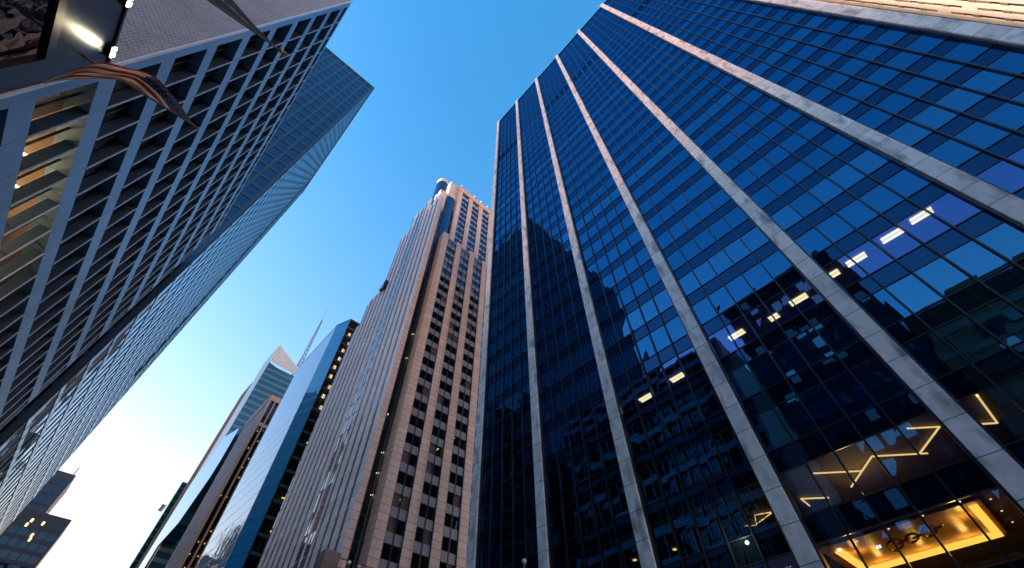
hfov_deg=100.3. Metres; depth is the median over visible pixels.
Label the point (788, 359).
window
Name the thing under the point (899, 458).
window
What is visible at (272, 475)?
window
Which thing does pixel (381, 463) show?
window
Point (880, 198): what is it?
window
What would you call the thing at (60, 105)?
window
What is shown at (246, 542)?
window
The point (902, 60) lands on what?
window
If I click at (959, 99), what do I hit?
window
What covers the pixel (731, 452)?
window
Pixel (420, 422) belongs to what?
window
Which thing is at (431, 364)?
window
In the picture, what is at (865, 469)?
window
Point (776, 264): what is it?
window
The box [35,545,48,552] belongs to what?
window
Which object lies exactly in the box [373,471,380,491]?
window
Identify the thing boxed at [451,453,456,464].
window
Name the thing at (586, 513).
window
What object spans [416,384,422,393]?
window
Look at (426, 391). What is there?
window
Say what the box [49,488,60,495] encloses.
window
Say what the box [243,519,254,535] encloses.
window
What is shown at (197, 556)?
window
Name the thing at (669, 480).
window
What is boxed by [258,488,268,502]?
window
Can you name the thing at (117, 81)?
window frame
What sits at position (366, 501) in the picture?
window
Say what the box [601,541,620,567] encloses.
window
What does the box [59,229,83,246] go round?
window
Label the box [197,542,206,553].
window
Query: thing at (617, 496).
window
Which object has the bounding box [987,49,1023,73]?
window
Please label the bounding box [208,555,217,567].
window
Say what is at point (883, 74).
window
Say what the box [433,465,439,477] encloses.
window
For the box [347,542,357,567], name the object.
window
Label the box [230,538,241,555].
window
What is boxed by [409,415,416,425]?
window
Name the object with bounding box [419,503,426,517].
window
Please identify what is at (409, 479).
window
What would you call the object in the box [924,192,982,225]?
window
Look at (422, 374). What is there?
window
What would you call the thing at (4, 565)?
window
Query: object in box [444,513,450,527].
window
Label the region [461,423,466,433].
window
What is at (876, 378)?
window
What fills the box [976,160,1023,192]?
window
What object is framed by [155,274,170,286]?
window
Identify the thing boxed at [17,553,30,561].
window
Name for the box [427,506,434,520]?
window
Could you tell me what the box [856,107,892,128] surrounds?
window
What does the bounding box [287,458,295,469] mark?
window
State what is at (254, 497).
window
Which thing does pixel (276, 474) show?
window
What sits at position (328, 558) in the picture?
traffic light
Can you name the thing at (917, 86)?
window
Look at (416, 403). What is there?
window
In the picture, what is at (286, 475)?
window
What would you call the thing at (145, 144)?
window
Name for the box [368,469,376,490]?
window
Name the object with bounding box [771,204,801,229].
window
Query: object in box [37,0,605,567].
sky
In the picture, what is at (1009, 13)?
sunlit cream tower
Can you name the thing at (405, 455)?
window
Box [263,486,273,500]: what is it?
window
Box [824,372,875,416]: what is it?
window
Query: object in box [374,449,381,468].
window
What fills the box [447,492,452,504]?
window
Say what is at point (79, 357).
window
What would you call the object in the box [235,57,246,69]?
window
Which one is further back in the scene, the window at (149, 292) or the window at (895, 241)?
the window at (149, 292)
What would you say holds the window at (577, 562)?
in the glass tower at (755, 286)
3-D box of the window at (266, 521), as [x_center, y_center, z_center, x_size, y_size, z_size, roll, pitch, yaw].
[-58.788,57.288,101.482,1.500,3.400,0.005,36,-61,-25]
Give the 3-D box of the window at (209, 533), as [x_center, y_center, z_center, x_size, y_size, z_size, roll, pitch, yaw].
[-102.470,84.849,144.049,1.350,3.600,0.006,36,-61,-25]
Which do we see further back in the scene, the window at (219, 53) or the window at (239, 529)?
the window at (239, 529)
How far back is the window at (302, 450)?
117.49 m
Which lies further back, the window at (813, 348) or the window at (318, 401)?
the window at (318, 401)
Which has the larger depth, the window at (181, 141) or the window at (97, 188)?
the window at (181, 141)
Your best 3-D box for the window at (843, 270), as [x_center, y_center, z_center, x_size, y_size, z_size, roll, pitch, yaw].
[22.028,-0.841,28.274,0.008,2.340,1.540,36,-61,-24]
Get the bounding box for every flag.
[44,56,199,129]
[207,0,286,55]
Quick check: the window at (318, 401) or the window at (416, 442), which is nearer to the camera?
the window at (416, 442)
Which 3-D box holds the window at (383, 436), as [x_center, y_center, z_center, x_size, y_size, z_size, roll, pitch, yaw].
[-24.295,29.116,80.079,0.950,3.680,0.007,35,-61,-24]
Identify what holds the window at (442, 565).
in the pink granite tower at (383, 477)
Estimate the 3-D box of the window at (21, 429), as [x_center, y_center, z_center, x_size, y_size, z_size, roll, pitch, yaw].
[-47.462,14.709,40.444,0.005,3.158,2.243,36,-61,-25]
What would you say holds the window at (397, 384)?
in the pink granite tower at (383, 477)
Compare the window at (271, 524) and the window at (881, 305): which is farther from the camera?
the window at (271, 524)
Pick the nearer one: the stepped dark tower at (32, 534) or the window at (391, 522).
the window at (391, 522)
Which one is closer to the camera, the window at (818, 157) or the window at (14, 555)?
the window at (818, 157)
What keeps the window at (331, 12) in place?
in the banded office block
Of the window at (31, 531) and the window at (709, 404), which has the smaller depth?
the window at (709, 404)
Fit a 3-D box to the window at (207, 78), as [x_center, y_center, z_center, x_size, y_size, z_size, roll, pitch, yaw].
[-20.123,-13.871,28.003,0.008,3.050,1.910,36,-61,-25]
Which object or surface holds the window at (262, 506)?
in the chamfered glass building at (241, 533)
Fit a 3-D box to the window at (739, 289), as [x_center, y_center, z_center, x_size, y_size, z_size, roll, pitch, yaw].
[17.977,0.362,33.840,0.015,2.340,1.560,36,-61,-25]
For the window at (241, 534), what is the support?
in the chamfered glass building at (241, 533)
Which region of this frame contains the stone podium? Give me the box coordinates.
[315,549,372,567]
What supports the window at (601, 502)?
in the glass tower at (755, 286)
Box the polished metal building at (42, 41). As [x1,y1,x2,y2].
[0,0,128,93]
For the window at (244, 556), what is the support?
in the chamfered glass building at (241, 533)
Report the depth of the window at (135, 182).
29.06 m
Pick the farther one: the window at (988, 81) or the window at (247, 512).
the window at (247, 512)
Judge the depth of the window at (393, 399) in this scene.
86.30 m
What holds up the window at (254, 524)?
in the chamfered glass building at (241, 533)
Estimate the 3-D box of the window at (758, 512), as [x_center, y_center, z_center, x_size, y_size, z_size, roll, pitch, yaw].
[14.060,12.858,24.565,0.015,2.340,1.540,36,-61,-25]
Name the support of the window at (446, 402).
in the pink granite tower at (383, 477)
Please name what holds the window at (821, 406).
in the glass tower at (755, 286)
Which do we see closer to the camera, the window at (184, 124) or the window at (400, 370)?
the window at (184, 124)
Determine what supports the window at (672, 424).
in the glass tower at (755, 286)
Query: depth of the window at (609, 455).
34.47 m
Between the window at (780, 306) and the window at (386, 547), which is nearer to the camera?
the window at (780, 306)
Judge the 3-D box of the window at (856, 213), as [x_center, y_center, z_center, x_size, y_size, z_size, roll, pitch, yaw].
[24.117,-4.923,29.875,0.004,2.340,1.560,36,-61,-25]
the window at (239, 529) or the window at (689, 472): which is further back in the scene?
the window at (239, 529)
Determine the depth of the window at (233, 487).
156.14 m
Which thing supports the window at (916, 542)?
in the glass tower at (755, 286)
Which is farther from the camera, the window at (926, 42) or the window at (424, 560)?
the window at (424, 560)
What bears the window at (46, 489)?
in the stepped dark tower at (32, 534)
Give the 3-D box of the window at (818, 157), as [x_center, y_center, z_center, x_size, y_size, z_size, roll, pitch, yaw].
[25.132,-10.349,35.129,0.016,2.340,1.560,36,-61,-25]
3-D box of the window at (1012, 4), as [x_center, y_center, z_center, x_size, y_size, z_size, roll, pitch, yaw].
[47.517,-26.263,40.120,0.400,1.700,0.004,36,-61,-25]
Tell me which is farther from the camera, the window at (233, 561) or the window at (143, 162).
the window at (233, 561)
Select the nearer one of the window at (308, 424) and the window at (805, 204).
the window at (805, 204)
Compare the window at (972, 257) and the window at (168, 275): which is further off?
the window at (168, 275)
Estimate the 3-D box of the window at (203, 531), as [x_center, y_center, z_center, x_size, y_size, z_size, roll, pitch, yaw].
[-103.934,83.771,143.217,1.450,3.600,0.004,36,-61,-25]
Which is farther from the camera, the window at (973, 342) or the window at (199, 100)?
the window at (199, 100)
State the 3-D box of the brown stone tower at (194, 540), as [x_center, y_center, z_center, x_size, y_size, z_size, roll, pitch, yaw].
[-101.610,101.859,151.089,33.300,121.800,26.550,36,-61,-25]
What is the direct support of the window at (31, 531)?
in the stepped dark tower at (32, 534)
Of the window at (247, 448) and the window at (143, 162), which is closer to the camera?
the window at (143, 162)
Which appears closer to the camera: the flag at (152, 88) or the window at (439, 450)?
the flag at (152, 88)
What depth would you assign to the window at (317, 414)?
126.88 m
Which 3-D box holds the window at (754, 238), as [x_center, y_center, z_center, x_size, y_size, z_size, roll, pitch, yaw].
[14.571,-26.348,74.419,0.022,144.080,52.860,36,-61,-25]
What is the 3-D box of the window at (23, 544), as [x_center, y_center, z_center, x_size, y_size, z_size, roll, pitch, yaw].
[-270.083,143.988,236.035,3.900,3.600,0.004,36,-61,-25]
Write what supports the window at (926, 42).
in the glass tower at (755, 286)
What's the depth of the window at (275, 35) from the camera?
34.77 m
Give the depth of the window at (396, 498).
72.16 m
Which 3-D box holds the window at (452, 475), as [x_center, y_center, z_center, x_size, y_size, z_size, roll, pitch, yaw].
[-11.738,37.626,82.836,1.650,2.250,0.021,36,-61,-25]
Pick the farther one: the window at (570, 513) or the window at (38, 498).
the window at (38, 498)
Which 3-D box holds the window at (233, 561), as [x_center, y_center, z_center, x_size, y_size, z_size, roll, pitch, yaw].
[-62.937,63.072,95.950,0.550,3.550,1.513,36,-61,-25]
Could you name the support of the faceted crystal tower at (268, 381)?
on the pavement
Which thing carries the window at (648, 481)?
in the glass tower at (755, 286)
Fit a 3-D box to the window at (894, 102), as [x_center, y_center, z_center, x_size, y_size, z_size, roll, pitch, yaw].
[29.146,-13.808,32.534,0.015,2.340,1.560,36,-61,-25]
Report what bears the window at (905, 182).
in the glass tower at (755, 286)
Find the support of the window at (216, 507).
in the brown stone tower at (194, 540)
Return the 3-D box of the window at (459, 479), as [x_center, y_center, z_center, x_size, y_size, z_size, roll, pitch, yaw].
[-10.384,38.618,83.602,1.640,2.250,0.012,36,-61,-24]
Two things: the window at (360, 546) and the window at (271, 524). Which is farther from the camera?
the window at (271, 524)
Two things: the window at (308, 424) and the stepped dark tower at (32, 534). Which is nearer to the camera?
the window at (308, 424)
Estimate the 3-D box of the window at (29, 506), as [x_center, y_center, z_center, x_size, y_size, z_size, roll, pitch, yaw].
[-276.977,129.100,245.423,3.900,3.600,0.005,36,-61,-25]
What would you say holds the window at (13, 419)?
in the lattice glass tower at (46, 432)
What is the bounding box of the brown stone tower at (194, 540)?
[165,395,281,567]
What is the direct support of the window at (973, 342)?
in the glass tower at (755, 286)
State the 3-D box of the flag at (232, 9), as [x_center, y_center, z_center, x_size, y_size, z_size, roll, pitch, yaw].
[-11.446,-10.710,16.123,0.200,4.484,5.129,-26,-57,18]
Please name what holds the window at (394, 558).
in the pink granite tower at (383, 477)
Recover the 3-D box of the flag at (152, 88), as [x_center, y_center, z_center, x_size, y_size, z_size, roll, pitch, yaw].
[-15.672,-7.435,17.549,0.610,4.956,3.831,-18,-55,13]
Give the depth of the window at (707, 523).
25.90 m
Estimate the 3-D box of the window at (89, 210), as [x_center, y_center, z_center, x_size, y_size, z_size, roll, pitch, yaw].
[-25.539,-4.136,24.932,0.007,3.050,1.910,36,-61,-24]
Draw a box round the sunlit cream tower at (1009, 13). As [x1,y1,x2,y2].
[815,0,1023,27]
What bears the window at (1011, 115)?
in the glass tower at (755, 286)
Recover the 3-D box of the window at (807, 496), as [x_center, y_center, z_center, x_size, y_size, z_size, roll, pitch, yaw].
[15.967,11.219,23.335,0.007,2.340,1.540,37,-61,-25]
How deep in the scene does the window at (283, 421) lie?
133.11 m
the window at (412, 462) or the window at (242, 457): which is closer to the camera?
the window at (412, 462)
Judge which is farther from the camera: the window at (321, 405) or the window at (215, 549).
the window at (321, 405)
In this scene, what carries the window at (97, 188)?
in the banded office block
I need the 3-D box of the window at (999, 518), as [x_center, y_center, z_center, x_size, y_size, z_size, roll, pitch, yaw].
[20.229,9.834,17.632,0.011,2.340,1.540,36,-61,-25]
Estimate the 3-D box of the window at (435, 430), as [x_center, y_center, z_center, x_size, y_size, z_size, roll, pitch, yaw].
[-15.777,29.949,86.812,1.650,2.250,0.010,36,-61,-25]
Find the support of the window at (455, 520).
in the pink granite tower at (383, 477)
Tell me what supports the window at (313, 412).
in the chamfered glass building at (241, 533)
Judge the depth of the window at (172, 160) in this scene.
32.50 m
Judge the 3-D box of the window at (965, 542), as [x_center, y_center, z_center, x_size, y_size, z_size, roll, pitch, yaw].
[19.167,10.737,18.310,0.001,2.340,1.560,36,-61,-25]
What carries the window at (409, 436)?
in the pink granite tower at (383, 477)
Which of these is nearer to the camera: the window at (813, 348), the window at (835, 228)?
the window at (813, 348)
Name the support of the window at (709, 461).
in the glass tower at (755, 286)
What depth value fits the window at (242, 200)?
78.17 m
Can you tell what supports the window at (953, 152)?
in the glass tower at (755, 286)
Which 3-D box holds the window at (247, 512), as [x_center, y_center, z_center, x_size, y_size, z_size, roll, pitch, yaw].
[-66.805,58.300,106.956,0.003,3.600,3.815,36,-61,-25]
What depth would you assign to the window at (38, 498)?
249.87 m
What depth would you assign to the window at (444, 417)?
90.81 m
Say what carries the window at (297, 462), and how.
in the chamfered glass building at (241, 533)
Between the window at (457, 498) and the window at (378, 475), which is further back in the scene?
the window at (457, 498)
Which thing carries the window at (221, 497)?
in the brown stone tower at (194, 540)
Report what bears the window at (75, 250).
in the banded office block
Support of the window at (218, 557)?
in the chamfered glass building at (241, 533)
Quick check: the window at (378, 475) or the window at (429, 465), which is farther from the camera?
the window at (429, 465)
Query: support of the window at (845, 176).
in the glass tower at (755, 286)
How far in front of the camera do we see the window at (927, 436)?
20.53 m
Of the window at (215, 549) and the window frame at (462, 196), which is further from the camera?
the window frame at (462, 196)
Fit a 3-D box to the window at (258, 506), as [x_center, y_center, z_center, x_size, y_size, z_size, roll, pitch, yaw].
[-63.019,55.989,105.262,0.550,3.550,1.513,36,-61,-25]
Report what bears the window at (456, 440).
in the pink granite tower at (383, 477)
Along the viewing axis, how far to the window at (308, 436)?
120.64 m
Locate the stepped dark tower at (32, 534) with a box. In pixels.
[0,467,79,567]
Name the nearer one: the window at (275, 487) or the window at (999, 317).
the window at (999, 317)
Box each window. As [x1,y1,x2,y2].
[0,0,67,75]
[0,50,369,534]
[0,289,18,302]
[0,416,17,433]
[0,422,26,451]
[0,535,10,543]
[0,549,10,557]
[0,563,10,567]
[1,12,331,332]
[6,538,19,546]
[7,525,19,532]
[7,551,20,559]
[16,527,29,535]
[17,540,29,548]
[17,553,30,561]
[24,384,51,408]
[26,505,36,509]
[26,529,38,537]
[26,542,39,550]
[27,556,40,564]
[32,87,78,118]
[32,495,44,502]
[35,532,47,539]
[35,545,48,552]
[36,507,44,511]
[41,485,52,492]
[42,497,53,504]
[44,534,56,541]
[49,476,60,483]
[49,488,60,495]
[52,250,75,266]
[57,479,68,486]
[58,356,81,377]
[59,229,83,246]
[66,208,91,225]
[74,185,100,202]
[82,160,109,178]
[87,332,107,350]
[92,130,120,151]
[101,100,131,123]
[112,68,143,92]
[112,200,129,212]
[112,310,130,326]
[120,180,137,193]
[129,159,146,171]
[135,291,151,305]
[138,137,156,149]
[148,110,166,125]
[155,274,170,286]
[163,157,175,167]
[166,82,179,94]
[170,53,192,72]
[171,138,184,148]
[173,258,186,269]
[181,118,193,127]
[183,553,193,565]
[189,244,201,254]
[190,93,204,106]
[190,540,200,552]
[190,554,199,567]
[196,320,357,567]
[197,528,206,539]
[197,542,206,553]
[201,68,216,82]
[204,516,212,527]
[204,529,212,541]
[207,545,218,562]
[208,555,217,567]
[210,505,218,515]
[210,518,218,529]
[212,43,228,58]
[212,551,222,567]
[213,540,224,557]
[216,494,224,504]
[216,507,224,517]
[216,546,228,565]
[219,535,230,552]
[222,484,229,493]
[222,496,229,506]
[222,541,235,561]
[224,79,235,90]
[224,557,232,567]
[225,529,236,547]
[226,364,293,435]
[227,474,234,483]
[227,518,238,535]
[228,486,234,495]
[228,555,237,567]
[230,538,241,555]
[231,524,242,542]
[233,464,240,473]
[233,476,240,485]
[233,513,244,530]
[233,554,242,567]
[234,537,245,554]
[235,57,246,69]
[237,553,247,567]
[238,455,244,464]
[238,466,245,475]
[238,521,249,537]
[239,508,250,525]
[240,497,252,515]
[240,535,251,552]
[243,446,249,455]
[243,457,249,465]
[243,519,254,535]
[244,554,254,567]
[245,35,256,47]
[245,534,256,551]
[246,493,257,510]
[246,505,256,520]
[247,438,253,446]
[248,448,254,456]
[248,518,258,534]
[251,503,261,518]
[251,556,259,567]
[252,429,258,437]
[252,440,258,448]
[252,535,262,551]
[253,489,263,504]
[253,517,263,532]
[256,181,487,567]
[256,502,265,517]
[257,537,267,552]
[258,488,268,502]
[260,518,269,533]
[261,475,270,488]
[261,500,270,515]
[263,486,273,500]
[265,473,274,487]
[265,520,274,534]
[267,502,276,515]
[268,485,277,499]
[270,472,279,485]
[272,27,281,38]
[272,503,281,517]
[274,470,284,484]
[274,486,283,499]
[279,488,288,501]
[281,472,289,484]
[286,473,294,485]
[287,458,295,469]
[292,459,299,471]
[293,444,300,455]
[298,446,305,457]
[299,432,306,443]
[303,434,310,444]
[304,420,311,430]
[308,422,315,432]
[309,409,315,419]
[313,411,320,420]
[314,398,320,408]
[318,400,324,409]
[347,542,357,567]
[354,516,364,540]
[354,544,362,567]
[360,518,368,541]
[361,491,370,514]
[367,494,374,515]
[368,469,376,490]
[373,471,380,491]
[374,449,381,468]
[379,430,386,448]
[379,451,385,469]
[380,543,390,560]
[384,413,390,429]
[384,432,389,449]
[386,517,395,532]
[388,397,394,412]
[390,546,399,563]
[392,493,400,507]
[393,382,398,396]
[395,520,404,535]
[397,368,402,381]
[397,471,404,484]
[400,496,408,510]
[401,451,408,463]
[405,432,412,443]
[405,474,412,487]
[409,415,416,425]
[409,454,416,466]
[410,553,418,567]
[413,399,419,408]
[413,436,419,447]
[415,527,422,542]
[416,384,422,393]
[416,418,423,429]
[419,370,425,378]
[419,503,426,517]
[420,402,426,412]
[420,555,427,567]
[422,482,429,494]
[423,387,428,396]
[423,530,431,545]
[426,461,432,473]
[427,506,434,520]
[429,443,435,454]
[430,485,437,497]
[432,426,437,436]
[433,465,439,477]
[434,410,440,419]
[436,446,442,457]
[437,395,442,404]
[439,429,444,439]
[439,562,445,567]
[441,413,446,422]
[441,536,448,551]
[443,398,448,407]
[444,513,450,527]
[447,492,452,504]
[449,472,454,483]
[449,539,456,554]
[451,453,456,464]
[452,516,458,530]
[453,436,458,446]
[454,495,460,507]
[455,420,460,430]
[456,475,461,486]
[458,457,463,467]
[460,439,464,449]
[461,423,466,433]
[479,0,1023,567]
[550,510,563,545]
[564,503,579,539]
[569,555,583,567]
[578,496,595,532]
[585,548,601,567]
[593,489,611,525]
[600,437,617,469]
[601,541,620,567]
[608,481,628,518]
[618,534,640,567]
[626,422,647,454]
[637,466,661,504]
[642,413,665,446]
[646,366,667,395]
[651,520,679,565]
[655,457,681,496]
[659,403,683,437]
[662,357,685,386]
[671,511,701,558]
[674,448,702,487]
[676,393,702,428]
[678,347,702,376]
[692,502,725,549]
[693,438,724,478]
[694,383,722,418]
[708,286,734,313]
[708,327,736,358]
[713,428,746,469]
[713,493,750,541]
[725,275,752,302]
[726,316,756,347]
[727,364,760,400]
[736,483,777,532]
[742,263,772,290]
[745,304,777,335]
[748,353,783,388]
[751,409,791,451]
[761,251,793,278]
[764,292,799,323]
[769,340,808,377]
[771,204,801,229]
[774,397,817,439]
[780,464,829,515]
[785,279,823,311]
[789,192,822,216]
[791,327,833,365]
[795,227,831,255]
[799,385,845,428]
[802,147,833,168]
[807,453,860,504]
[808,178,843,202]
[814,314,860,352]
[815,214,854,241]
[817,536,865,567]
[820,133,854,154]
[824,255,866,287]
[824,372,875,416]
[828,164,865,188]
[830,0,921,14]
[835,441,894,493]
[836,199,878,227]
[847,241,893,273]
[848,149,888,173]
[850,525,908,567]
[851,357,907,403]
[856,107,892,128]
[858,289,911,327]
[859,184,903,212]
[865,66,901,84]
[865,427,930,481]
[871,225,920,258]
[876,92,915,112]
[882,168,930,196]
[884,50,922,68]
[884,513,956,567]
[886,273,941,312]
[888,121,932,145]
[896,76,939,96]
[897,209,950,242]
[897,413,969,469]
[903,332,968,377]
[905,34,945,52]
[911,105,957,128]
[914,257,975,296]
[919,59,963,79]
[919,501,1003,567]
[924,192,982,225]
[927,138,980,166]
[935,87,986,111]
[935,316,1006,362]
[942,41,990,61]
[944,240,1010,279]
[953,120,1010,148]
[959,387,1023,444]
[959,487,1023,558]
[961,69,1014,92]
[969,298,1023,345]
[975,222,1023,261]
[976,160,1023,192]
[981,15,995,18]
[982,101,1023,129]
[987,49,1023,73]
[1009,3,1023,6]
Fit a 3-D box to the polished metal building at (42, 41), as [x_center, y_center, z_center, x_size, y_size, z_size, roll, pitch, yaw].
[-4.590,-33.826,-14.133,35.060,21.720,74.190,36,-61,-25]
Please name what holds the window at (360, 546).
in the pink granite tower at (383, 477)
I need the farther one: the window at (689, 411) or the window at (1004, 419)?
the window at (689, 411)
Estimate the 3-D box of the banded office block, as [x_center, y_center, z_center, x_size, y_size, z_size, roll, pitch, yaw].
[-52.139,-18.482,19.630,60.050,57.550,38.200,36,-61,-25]
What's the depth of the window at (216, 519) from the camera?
147.11 m
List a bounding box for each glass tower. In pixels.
[0,47,373,535]
[123,482,186,567]
[467,0,1023,567]
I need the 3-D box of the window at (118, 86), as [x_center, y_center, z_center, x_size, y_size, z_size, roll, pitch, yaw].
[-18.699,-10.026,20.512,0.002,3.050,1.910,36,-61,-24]
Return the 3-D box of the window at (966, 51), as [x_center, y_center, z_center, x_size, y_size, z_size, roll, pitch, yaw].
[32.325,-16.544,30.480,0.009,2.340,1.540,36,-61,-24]
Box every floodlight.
[105,44,116,57]
[121,0,131,7]
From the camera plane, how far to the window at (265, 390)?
258.97 m
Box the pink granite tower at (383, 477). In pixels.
[256,178,490,567]
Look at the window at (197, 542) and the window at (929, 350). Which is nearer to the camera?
the window at (929, 350)
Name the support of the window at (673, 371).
in the glass tower at (755, 286)
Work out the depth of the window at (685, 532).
26.59 m
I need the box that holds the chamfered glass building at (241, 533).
[196,319,359,567]
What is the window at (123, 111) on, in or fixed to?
in the banded office block
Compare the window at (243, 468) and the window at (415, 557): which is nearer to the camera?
the window at (415, 557)
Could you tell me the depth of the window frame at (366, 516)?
83.86 m
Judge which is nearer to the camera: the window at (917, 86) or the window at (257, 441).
the window at (917, 86)
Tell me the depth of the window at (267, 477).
111.89 m
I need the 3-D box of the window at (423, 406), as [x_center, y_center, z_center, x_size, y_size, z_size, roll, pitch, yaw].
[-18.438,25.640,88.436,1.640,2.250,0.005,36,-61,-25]
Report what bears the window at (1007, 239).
in the glass tower at (755, 286)
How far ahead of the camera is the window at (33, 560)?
235.25 m
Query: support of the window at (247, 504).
in the chamfered glass building at (241, 533)
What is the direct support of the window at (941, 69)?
in the glass tower at (755, 286)
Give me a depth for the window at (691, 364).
33.45 m
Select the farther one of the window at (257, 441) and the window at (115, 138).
the window at (257, 441)
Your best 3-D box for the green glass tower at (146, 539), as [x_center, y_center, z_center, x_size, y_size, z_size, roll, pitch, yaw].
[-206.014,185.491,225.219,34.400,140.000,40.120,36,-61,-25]
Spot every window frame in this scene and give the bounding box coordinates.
[2,14,331,260]
[345,208,444,567]
[378,242,486,567]
[456,196,488,261]
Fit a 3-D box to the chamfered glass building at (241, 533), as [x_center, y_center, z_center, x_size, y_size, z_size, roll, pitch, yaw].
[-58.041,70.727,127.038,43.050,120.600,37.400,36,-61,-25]
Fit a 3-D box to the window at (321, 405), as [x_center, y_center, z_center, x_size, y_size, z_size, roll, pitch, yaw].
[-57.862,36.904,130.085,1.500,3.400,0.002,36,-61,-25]
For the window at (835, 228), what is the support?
in the glass tower at (755, 286)
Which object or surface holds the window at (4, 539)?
in the stepped dark tower at (32, 534)
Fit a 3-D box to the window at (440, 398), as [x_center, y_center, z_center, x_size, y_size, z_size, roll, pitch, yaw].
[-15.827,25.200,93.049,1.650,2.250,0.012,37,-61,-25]
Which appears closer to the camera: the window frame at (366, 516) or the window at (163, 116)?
the window at (163, 116)
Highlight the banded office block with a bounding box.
[0,0,352,428]
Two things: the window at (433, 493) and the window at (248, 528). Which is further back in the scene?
the window at (248, 528)
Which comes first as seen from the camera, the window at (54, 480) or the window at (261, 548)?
the window at (261, 548)
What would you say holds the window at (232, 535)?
in the chamfered glass building at (241, 533)
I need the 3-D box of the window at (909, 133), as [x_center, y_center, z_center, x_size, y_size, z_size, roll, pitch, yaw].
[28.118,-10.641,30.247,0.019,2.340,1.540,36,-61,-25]
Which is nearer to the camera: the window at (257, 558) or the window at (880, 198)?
the window at (880, 198)
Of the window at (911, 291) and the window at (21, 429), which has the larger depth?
the window at (21, 429)
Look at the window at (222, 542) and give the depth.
108.95 m
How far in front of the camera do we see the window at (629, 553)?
28.71 m
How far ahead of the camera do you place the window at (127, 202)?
30.01 m
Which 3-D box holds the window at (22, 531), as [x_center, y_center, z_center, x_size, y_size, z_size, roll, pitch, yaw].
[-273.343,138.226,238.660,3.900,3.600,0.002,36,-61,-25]
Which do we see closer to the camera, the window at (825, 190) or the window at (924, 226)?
the window at (924, 226)
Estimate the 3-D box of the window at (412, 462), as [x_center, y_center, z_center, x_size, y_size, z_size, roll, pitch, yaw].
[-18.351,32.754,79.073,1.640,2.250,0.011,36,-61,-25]
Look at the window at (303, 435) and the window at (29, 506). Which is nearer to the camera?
the window at (303, 435)
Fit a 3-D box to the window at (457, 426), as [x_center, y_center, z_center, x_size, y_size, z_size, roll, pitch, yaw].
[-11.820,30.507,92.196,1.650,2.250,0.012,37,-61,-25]
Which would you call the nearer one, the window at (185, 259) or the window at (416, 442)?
the window at (185, 259)
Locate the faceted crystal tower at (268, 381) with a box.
[136,309,327,567]
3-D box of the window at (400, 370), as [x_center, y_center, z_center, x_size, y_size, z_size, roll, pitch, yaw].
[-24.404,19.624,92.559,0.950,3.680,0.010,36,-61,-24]
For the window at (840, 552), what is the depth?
20.81 m
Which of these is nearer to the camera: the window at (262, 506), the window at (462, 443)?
the window at (462, 443)
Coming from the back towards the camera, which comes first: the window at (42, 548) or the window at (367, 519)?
the window at (42, 548)
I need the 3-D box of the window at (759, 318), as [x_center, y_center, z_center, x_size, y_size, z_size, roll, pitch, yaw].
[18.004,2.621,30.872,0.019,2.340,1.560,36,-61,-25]
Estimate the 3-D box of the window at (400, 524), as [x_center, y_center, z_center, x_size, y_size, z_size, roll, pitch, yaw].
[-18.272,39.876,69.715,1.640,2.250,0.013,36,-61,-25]
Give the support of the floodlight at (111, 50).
attached to the polished metal building at (42, 41)
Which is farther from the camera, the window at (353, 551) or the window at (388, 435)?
the window at (388, 435)
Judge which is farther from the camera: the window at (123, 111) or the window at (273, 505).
the window at (273, 505)
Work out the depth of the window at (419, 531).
71.29 m
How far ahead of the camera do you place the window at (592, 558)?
30.40 m
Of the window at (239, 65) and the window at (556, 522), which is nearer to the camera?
the window at (239, 65)
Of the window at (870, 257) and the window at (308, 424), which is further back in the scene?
the window at (308, 424)
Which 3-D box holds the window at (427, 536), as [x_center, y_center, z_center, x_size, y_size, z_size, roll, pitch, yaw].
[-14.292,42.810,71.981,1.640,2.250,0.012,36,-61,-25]
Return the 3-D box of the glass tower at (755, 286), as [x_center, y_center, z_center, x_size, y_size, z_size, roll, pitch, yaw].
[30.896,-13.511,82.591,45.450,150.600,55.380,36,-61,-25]
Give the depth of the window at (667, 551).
27.28 m
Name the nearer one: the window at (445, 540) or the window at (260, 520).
the window at (445, 540)
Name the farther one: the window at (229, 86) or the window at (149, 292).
the window at (149, 292)
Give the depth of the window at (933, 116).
29.52 m
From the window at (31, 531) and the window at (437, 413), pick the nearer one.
the window at (437, 413)
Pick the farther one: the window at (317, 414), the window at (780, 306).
the window at (317, 414)
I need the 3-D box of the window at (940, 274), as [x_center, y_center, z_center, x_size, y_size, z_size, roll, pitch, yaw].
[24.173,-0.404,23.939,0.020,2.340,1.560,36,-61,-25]
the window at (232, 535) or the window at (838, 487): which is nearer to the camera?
the window at (838, 487)
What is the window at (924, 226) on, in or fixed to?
in the glass tower at (755, 286)
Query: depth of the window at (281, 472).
110.62 m
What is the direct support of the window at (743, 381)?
in the glass tower at (755, 286)
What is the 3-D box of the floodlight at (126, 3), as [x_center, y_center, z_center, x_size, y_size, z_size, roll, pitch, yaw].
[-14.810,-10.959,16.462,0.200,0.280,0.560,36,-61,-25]
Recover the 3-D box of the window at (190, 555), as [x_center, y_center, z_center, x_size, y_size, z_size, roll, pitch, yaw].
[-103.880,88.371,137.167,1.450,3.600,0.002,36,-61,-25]
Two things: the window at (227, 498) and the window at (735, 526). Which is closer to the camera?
the window at (735, 526)
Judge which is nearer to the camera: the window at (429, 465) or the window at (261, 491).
the window at (429, 465)
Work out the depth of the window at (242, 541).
99.04 m
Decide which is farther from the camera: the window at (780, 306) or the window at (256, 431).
the window at (256, 431)
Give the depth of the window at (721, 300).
34.51 m
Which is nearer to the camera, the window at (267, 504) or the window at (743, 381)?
the window at (743, 381)

